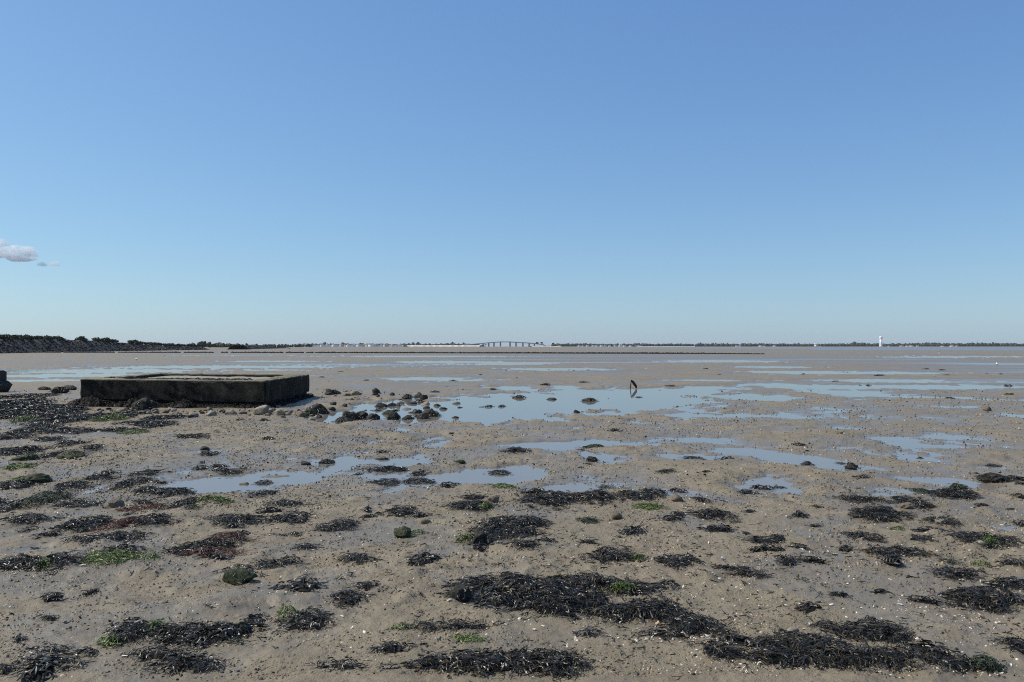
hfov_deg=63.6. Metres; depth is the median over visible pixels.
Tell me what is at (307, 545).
wrack heap
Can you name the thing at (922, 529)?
weed scrap
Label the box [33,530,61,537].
weed scrap
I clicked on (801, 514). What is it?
weed scrap
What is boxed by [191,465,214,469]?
wrack heap
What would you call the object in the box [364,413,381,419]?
stone
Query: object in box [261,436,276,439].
weed scrap
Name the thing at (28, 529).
wrack heap
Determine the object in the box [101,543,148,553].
wrack heap
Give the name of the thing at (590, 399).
stone
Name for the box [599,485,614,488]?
moss patch
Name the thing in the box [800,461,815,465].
stone
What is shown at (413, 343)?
wood
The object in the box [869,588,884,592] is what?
weed scrap
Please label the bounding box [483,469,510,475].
wrack heap
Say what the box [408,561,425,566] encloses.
weed scrap
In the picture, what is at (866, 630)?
wrack heap
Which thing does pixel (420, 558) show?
weed scrap
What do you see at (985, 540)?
wrack heap
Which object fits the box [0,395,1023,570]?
pebble litter
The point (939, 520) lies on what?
stone
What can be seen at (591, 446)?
moss patch
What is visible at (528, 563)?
dark debris
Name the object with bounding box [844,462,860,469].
stone
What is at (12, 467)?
algae patch
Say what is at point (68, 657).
wrack heap
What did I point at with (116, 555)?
algae patch
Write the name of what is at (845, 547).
weed scrap
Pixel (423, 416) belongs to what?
stone
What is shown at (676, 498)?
stone
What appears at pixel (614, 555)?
wrack heap
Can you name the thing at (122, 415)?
wrack heap
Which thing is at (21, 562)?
wrack heap
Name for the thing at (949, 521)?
wrack heap
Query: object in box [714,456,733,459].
weed scrap
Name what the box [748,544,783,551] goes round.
weed scrap
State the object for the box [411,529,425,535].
algae patch
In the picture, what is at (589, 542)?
weed scrap
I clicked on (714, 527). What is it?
weed scrap
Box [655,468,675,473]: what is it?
wrack heap
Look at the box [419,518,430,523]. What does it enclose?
stone
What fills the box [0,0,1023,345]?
sky
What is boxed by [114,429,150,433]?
algae patch
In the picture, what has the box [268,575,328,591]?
weed scrap
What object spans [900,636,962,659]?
weed scrap
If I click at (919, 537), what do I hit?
wrack heap
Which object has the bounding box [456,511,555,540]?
wrack heap
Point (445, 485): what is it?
weed scrap
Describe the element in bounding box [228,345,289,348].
rock dyke
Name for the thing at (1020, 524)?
wrack heap
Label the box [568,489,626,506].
wrack heap
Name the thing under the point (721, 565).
weed scrap
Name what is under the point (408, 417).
stone
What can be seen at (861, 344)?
treeline
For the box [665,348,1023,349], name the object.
sea
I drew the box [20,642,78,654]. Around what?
wrack heap
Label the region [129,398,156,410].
stone
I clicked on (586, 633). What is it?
wrack heap
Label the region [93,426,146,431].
wrack heap
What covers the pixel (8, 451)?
wrack heap
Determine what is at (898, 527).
algae patch
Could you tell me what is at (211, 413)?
stone
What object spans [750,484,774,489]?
weed scrap
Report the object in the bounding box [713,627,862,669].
wrack heap
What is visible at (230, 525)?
weed scrap
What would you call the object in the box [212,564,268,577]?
wrack heap
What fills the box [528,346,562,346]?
sand bank
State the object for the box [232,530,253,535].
weed scrap
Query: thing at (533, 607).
weed scrap
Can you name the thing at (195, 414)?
stone
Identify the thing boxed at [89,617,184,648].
wrack heap
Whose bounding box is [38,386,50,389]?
stone
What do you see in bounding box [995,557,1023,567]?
wrack heap
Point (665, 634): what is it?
wrack heap
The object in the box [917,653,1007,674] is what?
wrack heap
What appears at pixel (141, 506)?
red weed tuft
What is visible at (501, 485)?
algae patch
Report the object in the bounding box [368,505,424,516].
wrack heap
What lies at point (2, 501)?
weed scrap
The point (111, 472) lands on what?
weed scrap
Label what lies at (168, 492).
wrack heap
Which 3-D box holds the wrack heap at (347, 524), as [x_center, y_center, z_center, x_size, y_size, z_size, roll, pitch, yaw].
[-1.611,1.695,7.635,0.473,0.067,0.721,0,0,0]
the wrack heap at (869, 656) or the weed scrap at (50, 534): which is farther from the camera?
the weed scrap at (50, 534)
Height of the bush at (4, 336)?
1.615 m
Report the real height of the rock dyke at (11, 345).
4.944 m
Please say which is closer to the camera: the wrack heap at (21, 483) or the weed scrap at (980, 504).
the weed scrap at (980, 504)
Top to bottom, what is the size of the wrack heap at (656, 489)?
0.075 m
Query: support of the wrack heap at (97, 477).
on the mudflat
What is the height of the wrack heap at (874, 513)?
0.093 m
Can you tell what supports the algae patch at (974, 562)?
on the mudflat
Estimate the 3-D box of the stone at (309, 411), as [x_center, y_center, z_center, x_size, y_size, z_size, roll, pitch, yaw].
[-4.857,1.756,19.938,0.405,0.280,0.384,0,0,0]
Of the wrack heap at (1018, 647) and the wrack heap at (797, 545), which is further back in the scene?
the wrack heap at (797, 545)
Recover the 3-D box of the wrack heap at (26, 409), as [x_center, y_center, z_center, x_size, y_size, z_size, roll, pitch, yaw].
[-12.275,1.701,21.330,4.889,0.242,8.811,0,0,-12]
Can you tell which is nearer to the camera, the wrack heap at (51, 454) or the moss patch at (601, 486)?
the moss patch at (601, 486)
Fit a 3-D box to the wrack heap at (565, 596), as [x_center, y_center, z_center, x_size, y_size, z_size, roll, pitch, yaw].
[0.236,1.628,5.383,1.226,0.129,1.191,0,0,0]
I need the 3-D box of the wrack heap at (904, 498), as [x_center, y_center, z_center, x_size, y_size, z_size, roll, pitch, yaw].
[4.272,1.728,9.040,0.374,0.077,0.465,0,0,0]
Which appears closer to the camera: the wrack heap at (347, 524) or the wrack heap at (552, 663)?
the wrack heap at (552, 663)
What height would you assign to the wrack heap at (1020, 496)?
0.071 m
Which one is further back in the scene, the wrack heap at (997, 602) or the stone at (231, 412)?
the stone at (231, 412)
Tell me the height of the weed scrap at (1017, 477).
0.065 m
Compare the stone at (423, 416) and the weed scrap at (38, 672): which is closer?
the weed scrap at (38, 672)
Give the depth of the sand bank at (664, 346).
2240.95 m
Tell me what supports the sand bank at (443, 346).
on the mudflat
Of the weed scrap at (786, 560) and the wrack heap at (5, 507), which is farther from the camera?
the wrack heap at (5, 507)
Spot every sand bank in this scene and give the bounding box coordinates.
[402,345,484,346]
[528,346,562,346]
[632,346,697,346]
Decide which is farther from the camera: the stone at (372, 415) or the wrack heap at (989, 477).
the stone at (372, 415)
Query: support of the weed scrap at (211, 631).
on the wrack heap at (185, 637)
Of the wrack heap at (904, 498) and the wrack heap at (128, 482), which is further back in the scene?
the wrack heap at (128, 482)
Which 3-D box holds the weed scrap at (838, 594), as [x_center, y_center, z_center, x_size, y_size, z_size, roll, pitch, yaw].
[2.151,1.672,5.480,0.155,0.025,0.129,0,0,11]
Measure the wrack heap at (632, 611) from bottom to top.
0.088 m
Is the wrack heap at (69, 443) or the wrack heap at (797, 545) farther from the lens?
the wrack heap at (69, 443)
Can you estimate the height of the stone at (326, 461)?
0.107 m
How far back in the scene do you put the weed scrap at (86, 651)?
4.43 m
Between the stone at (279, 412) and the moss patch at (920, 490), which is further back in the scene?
the stone at (279, 412)
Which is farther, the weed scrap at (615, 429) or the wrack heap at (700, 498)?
the weed scrap at (615, 429)
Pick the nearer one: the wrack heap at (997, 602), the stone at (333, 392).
the wrack heap at (997, 602)
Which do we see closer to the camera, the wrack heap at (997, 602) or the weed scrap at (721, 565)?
the wrack heap at (997, 602)
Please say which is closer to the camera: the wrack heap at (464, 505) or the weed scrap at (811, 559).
the weed scrap at (811, 559)
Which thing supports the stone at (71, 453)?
on the mudflat
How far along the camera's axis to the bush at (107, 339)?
299.71 m
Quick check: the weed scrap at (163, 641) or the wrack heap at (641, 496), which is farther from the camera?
the wrack heap at (641, 496)
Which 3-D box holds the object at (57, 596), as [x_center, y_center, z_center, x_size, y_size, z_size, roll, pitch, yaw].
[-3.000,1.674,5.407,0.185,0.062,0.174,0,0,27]
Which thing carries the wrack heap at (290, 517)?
on the mudflat
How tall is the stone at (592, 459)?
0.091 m
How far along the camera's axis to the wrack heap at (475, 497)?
9.09 m
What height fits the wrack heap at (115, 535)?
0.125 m
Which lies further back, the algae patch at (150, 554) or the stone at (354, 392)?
the stone at (354, 392)
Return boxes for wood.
[297,342,479,344]
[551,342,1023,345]
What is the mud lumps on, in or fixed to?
on the mudflat
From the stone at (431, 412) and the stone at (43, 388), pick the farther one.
the stone at (43, 388)
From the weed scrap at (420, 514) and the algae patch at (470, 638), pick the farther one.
the weed scrap at (420, 514)
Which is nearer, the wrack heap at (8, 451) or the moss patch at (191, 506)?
the moss patch at (191, 506)
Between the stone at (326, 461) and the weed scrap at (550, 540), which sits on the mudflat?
the weed scrap at (550, 540)
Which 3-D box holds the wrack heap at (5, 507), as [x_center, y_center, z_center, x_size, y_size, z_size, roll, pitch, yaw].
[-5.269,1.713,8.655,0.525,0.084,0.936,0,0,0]
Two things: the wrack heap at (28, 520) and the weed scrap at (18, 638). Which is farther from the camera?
the wrack heap at (28, 520)
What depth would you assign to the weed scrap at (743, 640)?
4.55 m
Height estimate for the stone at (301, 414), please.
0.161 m
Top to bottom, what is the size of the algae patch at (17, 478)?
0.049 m
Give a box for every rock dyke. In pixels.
[0,338,209,352]
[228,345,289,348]
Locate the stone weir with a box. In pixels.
[36,351,763,353]
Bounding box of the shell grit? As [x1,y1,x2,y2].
[0,420,1023,677]
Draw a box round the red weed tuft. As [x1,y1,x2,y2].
[115,503,165,512]
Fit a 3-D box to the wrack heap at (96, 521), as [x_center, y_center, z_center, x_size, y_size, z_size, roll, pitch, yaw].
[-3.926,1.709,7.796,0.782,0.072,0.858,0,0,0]
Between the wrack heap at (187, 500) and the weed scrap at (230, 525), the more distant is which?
the wrack heap at (187, 500)
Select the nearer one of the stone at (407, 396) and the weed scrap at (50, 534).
the weed scrap at (50, 534)
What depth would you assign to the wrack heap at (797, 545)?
6.80 m
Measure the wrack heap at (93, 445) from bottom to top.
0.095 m
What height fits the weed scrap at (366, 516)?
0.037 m
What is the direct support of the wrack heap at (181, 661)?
on the mudflat
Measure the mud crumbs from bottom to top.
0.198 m
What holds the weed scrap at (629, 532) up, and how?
on the mudflat
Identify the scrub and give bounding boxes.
[189,341,312,347]
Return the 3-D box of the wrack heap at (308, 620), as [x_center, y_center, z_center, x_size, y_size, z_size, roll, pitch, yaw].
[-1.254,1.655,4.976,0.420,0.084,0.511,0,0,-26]
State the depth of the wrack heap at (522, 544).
6.67 m
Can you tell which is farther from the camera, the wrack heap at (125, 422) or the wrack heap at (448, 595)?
the wrack heap at (125, 422)
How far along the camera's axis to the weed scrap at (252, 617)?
4.96 m
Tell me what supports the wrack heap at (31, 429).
on the mudflat
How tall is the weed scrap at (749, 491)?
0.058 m
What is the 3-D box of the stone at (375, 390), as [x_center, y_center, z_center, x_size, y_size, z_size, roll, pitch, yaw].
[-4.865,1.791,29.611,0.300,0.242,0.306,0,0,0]
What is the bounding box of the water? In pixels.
[6,355,1023,530]
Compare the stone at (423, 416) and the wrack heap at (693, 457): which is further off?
the stone at (423, 416)
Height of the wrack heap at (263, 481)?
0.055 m
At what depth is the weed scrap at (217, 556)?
6.45 m
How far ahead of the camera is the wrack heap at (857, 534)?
7.12 m
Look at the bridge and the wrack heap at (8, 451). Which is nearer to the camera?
the wrack heap at (8, 451)
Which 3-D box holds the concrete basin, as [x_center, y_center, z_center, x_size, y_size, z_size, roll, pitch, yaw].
[-9.312,1.569,24.995,6.289,1.106,7.076,0,0,0]
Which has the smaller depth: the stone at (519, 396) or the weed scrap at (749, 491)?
the weed scrap at (749, 491)
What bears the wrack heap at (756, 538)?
on the mudflat
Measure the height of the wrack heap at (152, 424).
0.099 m
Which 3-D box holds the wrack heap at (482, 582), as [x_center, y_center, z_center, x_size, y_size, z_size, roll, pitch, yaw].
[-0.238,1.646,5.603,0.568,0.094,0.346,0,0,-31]
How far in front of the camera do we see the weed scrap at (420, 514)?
8.11 m
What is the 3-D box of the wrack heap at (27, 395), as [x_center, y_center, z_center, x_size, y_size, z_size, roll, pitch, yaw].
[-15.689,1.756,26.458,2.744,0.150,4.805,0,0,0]
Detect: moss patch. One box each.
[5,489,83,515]
[181,504,202,509]
[577,516,605,523]
[580,444,603,448]
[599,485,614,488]
[904,488,932,492]
[936,558,962,564]
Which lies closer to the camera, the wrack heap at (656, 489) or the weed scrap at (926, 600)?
the weed scrap at (926, 600)
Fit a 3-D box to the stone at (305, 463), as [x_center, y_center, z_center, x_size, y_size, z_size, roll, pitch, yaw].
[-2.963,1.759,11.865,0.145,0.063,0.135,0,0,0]
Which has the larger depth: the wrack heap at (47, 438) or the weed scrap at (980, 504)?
the wrack heap at (47, 438)
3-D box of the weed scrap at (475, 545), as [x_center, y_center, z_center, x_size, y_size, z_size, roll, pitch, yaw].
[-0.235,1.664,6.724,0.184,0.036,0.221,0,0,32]
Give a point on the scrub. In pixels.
(209, 344)
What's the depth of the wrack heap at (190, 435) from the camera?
15.09 m
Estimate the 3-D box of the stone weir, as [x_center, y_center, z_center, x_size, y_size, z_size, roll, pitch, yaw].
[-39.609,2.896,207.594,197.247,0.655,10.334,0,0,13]
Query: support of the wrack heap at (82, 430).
on the mudflat
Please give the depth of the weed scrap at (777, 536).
7.12 m
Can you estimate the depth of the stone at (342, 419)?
18.61 m
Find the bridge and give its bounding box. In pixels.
[463,341,543,345]
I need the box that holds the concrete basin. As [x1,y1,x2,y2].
[66,373,314,408]
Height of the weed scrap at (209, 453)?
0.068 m
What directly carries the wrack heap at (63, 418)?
on the mudflat
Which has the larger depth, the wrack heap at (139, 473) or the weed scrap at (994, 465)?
the weed scrap at (994, 465)
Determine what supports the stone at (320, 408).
on the mudflat
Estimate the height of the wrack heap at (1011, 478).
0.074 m
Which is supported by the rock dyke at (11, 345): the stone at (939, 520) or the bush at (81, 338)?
the bush at (81, 338)
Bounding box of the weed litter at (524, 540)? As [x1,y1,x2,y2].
[0,416,1021,679]
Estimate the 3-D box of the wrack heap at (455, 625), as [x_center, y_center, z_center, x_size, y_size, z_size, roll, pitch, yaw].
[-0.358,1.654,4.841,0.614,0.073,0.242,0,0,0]
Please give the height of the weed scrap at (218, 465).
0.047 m
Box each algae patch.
[1,462,39,470]
[6,476,24,481]
[76,545,155,567]
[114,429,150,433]
[139,552,161,559]
[194,495,239,503]
[385,622,415,630]
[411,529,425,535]
[446,633,485,642]
[489,483,517,488]
[631,502,670,510]
[886,525,906,529]
[970,559,991,567]
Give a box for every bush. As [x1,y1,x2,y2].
[0,334,8,338]
[75,336,86,340]
[91,337,100,341]
[101,337,111,341]
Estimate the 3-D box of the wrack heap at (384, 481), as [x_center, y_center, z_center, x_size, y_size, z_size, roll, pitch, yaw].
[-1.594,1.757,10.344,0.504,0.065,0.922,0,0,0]
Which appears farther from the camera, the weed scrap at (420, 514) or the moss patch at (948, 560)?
the weed scrap at (420, 514)
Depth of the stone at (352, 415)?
19.22 m
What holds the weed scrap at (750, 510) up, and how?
on the mudflat
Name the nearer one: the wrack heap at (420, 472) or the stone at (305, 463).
the wrack heap at (420, 472)
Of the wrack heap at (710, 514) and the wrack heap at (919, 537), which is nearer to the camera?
the wrack heap at (919, 537)
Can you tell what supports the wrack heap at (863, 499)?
on the mudflat
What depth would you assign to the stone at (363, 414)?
19.45 m
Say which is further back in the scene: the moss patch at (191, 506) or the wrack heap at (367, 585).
the moss patch at (191, 506)
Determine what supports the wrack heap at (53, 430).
on the mudflat
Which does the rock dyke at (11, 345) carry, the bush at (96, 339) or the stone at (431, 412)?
the bush at (96, 339)
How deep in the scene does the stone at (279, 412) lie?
19.64 m
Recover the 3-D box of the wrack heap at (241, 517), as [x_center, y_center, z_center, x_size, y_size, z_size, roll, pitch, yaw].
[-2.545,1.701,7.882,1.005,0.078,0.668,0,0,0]
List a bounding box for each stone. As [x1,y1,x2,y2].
[10,452,39,460]
[25,473,52,482]
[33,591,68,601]
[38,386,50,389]
[49,386,69,392]
[56,449,85,458]
[64,385,79,389]
[103,498,124,508]
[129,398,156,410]
[133,499,154,504]
[189,412,198,416]
[200,446,209,449]
[206,410,216,415]
[210,568,255,584]
[224,409,236,414]
[253,405,268,413]
[275,409,285,414]
[295,411,306,416]
[301,461,310,464]
[305,408,316,415]
[307,403,329,413]
[317,459,334,463]
[324,389,341,394]
[332,416,353,421]
[342,411,363,419]
[350,390,361,394]
[356,411,367,418]
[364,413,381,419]
[372,388,380,392]
[374,402,389,406]
[386,410,400,419]
[393,526,412,537]
[402,393,415,398]
[402,415,412,419]
[410,409,421,413]
[416,414,430,418]
[419,408,441,416]
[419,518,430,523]
[420,395,427,399]
[449,585,472,601]
[457,460,465,463]
[467,528,496,544]
[481,495,499,502]
[512,395,525,397]
[582,398,597,401]
[586,456,597,461]
[611,512,621,518]
[671,494,682,501]
[787,625,798,631]
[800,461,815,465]
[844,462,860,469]
[900,502,914,508]
[935,517,946,523]
[982,406,991,410]
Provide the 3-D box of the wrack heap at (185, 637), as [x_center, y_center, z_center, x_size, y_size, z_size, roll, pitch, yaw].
[-1.725,1.659,4.618,0.829,0.076,0.622,0,0,-15]
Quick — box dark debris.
[0,389,1023,681]
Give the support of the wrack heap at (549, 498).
on the mudflat
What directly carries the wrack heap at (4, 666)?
on the mudflat
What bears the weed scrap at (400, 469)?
on the water
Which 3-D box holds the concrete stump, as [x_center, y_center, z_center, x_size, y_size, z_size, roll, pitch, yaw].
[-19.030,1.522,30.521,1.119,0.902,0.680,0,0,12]
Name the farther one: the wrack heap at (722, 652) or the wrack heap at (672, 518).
the wrack heap at (672, 518)
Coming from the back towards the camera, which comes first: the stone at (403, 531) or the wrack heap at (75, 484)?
the wrack heap at (75, 484)
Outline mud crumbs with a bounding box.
[0,396,1023,680]
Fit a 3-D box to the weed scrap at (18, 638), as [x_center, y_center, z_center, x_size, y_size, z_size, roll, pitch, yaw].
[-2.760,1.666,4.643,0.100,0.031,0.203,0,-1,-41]
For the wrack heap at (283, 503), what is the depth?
8.71 m
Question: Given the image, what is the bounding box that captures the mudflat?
[0,346,1023,681]
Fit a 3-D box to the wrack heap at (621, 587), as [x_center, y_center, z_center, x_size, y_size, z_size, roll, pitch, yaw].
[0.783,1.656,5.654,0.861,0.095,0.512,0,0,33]
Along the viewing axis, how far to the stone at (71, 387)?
31.74 m
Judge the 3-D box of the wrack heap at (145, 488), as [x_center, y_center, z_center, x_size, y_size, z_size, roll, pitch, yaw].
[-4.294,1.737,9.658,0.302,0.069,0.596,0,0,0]
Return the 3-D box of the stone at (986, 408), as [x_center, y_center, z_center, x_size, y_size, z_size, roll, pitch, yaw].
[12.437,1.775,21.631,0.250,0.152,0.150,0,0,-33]
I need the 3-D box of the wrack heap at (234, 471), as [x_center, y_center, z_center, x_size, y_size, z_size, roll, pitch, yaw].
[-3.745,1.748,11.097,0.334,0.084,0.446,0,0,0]
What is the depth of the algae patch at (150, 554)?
6.43 m
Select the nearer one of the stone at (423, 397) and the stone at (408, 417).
the stone at (408, 417)
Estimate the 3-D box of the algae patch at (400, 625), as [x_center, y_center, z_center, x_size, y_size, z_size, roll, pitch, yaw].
[-0.647,1.660,4.820,0.177,0.039,0.140,0,0,0]
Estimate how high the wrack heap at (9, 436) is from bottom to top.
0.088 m
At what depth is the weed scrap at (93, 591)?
5.53 m
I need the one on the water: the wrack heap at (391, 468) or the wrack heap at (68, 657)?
the wrack heap at (391, 468)
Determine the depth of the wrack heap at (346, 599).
5.37 m
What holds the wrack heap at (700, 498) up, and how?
on the mudflat
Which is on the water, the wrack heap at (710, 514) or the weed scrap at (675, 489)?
the weed scrap at (675, 489)
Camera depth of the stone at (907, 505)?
8.38 m
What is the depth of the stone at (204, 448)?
13.57 m
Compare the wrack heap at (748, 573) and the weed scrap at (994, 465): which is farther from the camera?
the weed scrap at (994, 465)
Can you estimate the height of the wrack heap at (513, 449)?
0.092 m
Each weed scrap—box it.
[0,498,12,503]
[6,653,70,681]
[12,634,28,643]
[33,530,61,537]
[39,615,59,620]
[73,645,99,657]
[82,588,98,594]
[92,469,120,474]
[156,633,181,643]
[176,621,268,647]
[199,450,220,455]
[208,467,230,472]
[208,551,233,560]
[209,464,227,467]
[222,522,244,528]
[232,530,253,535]
[239,612,266,625]
[245,506,285,513]
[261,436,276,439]
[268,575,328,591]
[288,531,302,536]
[361,506,370,510]
[361,514,377,517]
[369,641,427,653]
[395,466,407,471]
[400,552,445,564]
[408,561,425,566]
[410,511,431,517]
[440,481,460,487]
[442,575,474,586]
[471,543,492,550]
[473,584,509,600]
[518,488,551,494]
[524,604,542,613]
[530,536,557,542]
[576,539,595,543]
[608,428,622,431]
[616,529,638,536]
[622,525,646,533]
[669,487,689,492]
[669,510,688,517]
[697,523,737,532]
[712,564,735,569]
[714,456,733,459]
[714,631,761,646]
[738,489,762,494]
[741,509,757,512]
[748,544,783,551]
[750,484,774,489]
[771,533,788,540]
[774,554,800,565]
[785,510,809,517]
[788,601,825,611]
[791,555,832,563]
[798,632,847,650]
[828,591,846,596]
[834,545,856,550]
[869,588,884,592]
[875,551,906,563]
[898,595,946,604]
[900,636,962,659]
[910,526,953,531]
[949,533,961,537]
[974,503,991,505]
[983,463,1002,466]
[1007,475,1023,480]
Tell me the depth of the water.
20.10 m
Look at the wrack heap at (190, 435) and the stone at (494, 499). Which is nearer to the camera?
the stone at (494, 499)
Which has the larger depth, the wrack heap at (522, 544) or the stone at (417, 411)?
the stone at (417, 411)
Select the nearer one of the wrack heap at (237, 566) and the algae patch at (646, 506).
the wrack heap at (237, 566)
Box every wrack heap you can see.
[0,393,69,399]
[0,398,110,422]
[0,424,71,433]
[0,433,42,439]
[0,443,68,455]
[0,479,48,490]
[0,496,35,512]
[0,550,110,574]
[0,661,28,674]
[1,512,62,524]
[6,413,111,426]
[10,651,95,670]
[15,525,40,531]
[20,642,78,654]
[31,435,70,441]
[32,426,84,433]
[38,449,66,458]
[38,514,133,533]
[39,498,105,507]
[41,479,89,491]
[43,528,156,548]
[54,438,92,447]
[59,427,101,433]
[76,444,107,449]
[83,473,119,480]
[84,411,154,420]
[86,512,184,532]
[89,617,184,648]
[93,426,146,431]
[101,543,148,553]
[102,475,163,491]
[105,420,152,424]
[118,616,275,660]
[124,469,164,476]
[126,420,189,428]
[127,648,232,674]
[128,485,156,493]
[139,414,202,420]
[140,487,197,497]
[149,531,265,557]
[164,496,202,509]
[173,433,210,438]
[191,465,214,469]
[203,513,282,527]
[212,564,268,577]
[219,467,246,474]
[245,490,283,498]
[250,554,310,569]
[251,480,273,484]
[262,499,307,507]
[265,508,316,525]
[273,605,344,632]
[288,543,323,549]
[305,657,368,670]
[308,516,365,533]
[322,587,376,607]
[332,551,382,564]
[349,580,386,590]
[357,465,406,474]
[363,647,630,681]
[367,478,403,486]
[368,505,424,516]
[398,618,501,632]
[402,475,434,485]
[409,467,431,475]
[431,574,511,591]
[434,500,507,512]
[437,582,478,602]
[454,493,488,499]
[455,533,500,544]
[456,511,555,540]
[456,570,634,628]
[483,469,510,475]
[500,446,531,453]
[502,539,551,550]
[511,490,582,509]
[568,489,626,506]
[572,625,607,636]
[574,545,650,565]
[576,590,703,624]
[588,574,691,597]
[613,488,666,500]
[630,627,706,639]
[638,487,667,493]
[645,608,736,637]
[647,551,704,569]
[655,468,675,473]
[658,515,684,521]
[682,456,706,459]
[682,639,749,661]
[686,507,746,523]
[689,496,718,503]
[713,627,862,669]
[723,565,776,578]
[740,535,786,544]
[781,641,962,672]
[787,542,811,549]
[807,615,926,648]
[822,491,896,506]
[828,503,918,523]
[829,530,888,542]
[851,544,947,558]
[852,474,870,478]
[886,495,919,500]
[890,499,951,510]
[910,534,934,541]
[916,483,1001,499]
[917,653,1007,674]
[918,512,965,527]
[920,565,986,580]
[927,584,1023,615]
[935,530,1023,551]
[971,473,1023,482]
[976,472,1009,482]
[981,576,1023,590]
[987,636,1023,653]
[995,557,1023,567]
[1007,493,1023,498]
[1012,518,1023,526]
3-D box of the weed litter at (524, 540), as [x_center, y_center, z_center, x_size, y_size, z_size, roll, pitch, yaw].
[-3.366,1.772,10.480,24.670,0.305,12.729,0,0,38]
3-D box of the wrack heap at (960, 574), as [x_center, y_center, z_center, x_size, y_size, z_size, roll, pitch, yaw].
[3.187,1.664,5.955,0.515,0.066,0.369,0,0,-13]
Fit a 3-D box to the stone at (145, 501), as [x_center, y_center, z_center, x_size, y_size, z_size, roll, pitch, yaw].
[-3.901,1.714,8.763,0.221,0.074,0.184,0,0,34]
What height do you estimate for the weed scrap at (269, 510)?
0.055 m
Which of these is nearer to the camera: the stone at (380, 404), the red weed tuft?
the red weed tuft
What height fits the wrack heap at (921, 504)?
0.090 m
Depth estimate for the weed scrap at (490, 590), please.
5.41 m
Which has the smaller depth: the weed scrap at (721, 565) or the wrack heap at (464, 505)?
the weed scrap at (721, 565)
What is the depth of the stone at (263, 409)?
19.86 m
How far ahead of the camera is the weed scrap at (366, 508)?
8.35 m
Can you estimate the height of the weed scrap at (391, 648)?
0.051 m
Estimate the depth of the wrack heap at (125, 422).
17.22 m
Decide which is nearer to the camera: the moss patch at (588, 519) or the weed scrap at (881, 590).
the weed scrap at (881, 590)
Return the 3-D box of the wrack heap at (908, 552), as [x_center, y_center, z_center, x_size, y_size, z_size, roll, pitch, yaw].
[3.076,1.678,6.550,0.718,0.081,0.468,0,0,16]
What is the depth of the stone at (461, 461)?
11.82 m
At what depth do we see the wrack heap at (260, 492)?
9.35 m
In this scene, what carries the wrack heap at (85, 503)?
on the mudflat
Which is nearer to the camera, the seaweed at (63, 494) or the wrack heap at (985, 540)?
the wrack heap at (985, 540)
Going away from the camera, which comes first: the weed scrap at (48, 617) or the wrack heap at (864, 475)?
the weed scrap at (48, 617)
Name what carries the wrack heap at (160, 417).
on the mudflat
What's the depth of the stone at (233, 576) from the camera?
5.78 m
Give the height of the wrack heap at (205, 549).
0.099 m
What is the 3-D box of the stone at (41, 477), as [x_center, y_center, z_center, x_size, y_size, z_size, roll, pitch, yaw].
[-5.847,1.698,10.214,0.368,0.139,0.291,0,0,16]
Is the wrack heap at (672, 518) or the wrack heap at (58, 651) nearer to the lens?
the wrack heap at (58, 651)
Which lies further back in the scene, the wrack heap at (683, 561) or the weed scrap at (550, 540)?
the weed scrap at (550, 540)
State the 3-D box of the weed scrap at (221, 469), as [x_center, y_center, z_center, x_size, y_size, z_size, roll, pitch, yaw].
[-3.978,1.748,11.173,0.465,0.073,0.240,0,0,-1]
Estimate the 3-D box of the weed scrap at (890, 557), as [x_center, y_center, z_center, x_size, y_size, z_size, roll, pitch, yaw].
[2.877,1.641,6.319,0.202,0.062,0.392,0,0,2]
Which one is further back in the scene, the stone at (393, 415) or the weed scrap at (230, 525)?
the stone at (393, 415)
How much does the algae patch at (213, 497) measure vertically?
0.096 m
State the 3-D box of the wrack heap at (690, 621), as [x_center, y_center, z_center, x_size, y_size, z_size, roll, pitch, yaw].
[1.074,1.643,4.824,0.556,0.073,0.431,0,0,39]
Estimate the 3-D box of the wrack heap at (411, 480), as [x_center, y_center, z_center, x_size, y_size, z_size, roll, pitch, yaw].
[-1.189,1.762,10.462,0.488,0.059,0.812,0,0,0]
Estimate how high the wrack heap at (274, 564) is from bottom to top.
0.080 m
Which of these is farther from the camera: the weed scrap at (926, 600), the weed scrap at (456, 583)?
the weed scrap at (456, 583)
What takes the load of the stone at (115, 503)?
on the mudflat
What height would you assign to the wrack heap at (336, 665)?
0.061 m
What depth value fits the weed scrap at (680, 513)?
8.05 m
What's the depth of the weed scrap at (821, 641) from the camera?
4.47 m
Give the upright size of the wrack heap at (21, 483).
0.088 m
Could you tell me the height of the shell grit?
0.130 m
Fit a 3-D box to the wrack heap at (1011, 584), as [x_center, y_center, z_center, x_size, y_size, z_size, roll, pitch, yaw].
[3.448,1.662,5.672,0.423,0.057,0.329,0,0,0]
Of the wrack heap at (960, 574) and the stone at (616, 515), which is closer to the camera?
the wrack heap at (960, 574)
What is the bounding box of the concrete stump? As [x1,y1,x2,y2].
[0,370,12,391]
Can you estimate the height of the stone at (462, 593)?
0.114 m
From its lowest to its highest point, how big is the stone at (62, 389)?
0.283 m
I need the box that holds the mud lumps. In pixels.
[0,397,1023,510]
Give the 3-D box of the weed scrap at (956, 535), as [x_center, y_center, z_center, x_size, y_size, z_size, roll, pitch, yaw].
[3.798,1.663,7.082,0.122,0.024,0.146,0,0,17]
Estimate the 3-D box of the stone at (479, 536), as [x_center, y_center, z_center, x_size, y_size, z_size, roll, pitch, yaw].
[-0.245,1.653,6.906,0.258,0.168,0.249,0,0,0]
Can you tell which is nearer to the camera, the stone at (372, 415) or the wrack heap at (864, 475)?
the wrack heap at (864, 475)
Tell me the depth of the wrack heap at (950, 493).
9.32 m

